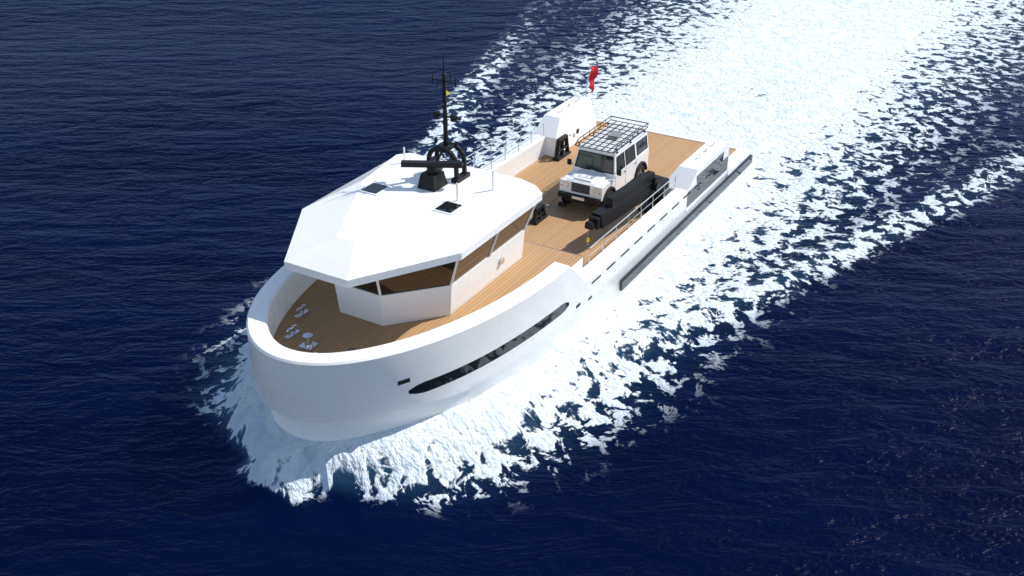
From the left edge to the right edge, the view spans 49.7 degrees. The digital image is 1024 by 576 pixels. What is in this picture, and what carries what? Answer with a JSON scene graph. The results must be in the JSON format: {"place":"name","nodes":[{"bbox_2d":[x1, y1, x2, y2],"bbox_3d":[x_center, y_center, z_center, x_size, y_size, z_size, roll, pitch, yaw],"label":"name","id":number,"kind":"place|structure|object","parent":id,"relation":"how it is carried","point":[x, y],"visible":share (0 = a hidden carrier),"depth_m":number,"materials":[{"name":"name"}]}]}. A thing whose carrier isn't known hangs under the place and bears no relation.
{"place":"outdoors","nodes":[
{"label":"outdoors","id":0,"kind":"place"},
{"bbox_2d":[335,205,535,325],"bbox_3d":[-2.814,-0.675,33.322,5.094,3.382,6.716,16,33,26],"label":"cabin","id":1,"kind":"object","parent":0,"point":[447,289],"visible":0.26,"depth_m":31.11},
{"bbox_2d":[284,147,541,287],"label":"roof","id":2,"kind":"structure","parent":1,"relation":"on","point":[387,219],"depth_m":30.88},
{"bbox_2d":[401,55,469,191],"bbox_3d":[-2.168,-4.817,32.160,1.683,3.752,1.761,16,33,26],"label":"mast","id":3,"kind":"object","parent":2,"relation":"on","point":[432,178],"visible":1,"depth_m":32.50,"materials":[{"name":"black metal"}]},
{"bbox_2d":[0,0,1023,575],"bbox_3d":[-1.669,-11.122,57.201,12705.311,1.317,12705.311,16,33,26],"label":"sea","id":4,"kind":"structure","parent":0,"point":[798,350],"depth_m":37.33,"materials":[{"name":"liquid"}]},
{"bbox_2d":[246,118,750,440],"bbox_3d":[0.344,-1.283,38.265,7.660,5.020,24.800,16,33,26],"label":"yacht hull","id":5,"kind":"object","parent":4,"relation":"on","point":[331,396],"visible":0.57,"depth_m":29.85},
{"bbox_2d":[284,116,675,352],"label":"deck fittings","id":6,"kind":"object","parent":5,"relation":"on","point":[308,344],"visible":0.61,"depth_m":36.35,"materials":[{"name":"silver metal"}]},
{"bbox_2d":[274,122,735,352],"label":"deck","id":7,"kind":"structure","parent":5,"relation":"on","point":[328,324],"depth_m":34.57,"materials":[{"name":"brown wood"}]},
{"bbox_2d":[530,134,570,224],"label":"tender chocks","id":8,"kind":"object","parent":5,"relation":"on","point":[539,214],"visible":0.5,"depth_m":44.60,"materials":[{"name":"black paint"}]},
{"bbox_2d":[398,154,752,393],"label":"hull windows","id":9,"kind":"structure","parent":5,"relation":"attached to","point":[641,265],"depth_m":34.47,"materials":[{"name":"black glass"}]},
{"bbox_2d":[546,116,648,206],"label":"off-road vehicle","id":10,"kind":"object","parent":5,"relation":"on","point":[611,157],"visible":0.91,"depth_m":40.80,"materials":[{"name":"white paint"}]},
{"bbox_2d":[585,170,668,244],"bbox_3d":[4.071,-2.892,39.051,0.900,1.662,4.939,21,35,33],"label":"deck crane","id":11,"kind":"object","parent":5,"relation":"on","point":[629,196],"visible":0.94,"depth_m":38.65,"materials":[{"name":"black paint"}]},
{"bbox_2d":[533,95,728,211],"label":"deck housings","id":12,"kind":"object","parent":5,"relation":"on","point":[573,117],"visible":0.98,"depth_m":43.33,"materials":[{"name":"white paint"}]},
{"bbox_2d":[585,66,598,96],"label":"ensign flag","id":13,"kind":"object","parent":12,"relation":"on","point":[592,75],"visible":1,"depth_m":47.68,"materials":[{"name":"red fabric"}]}
]}

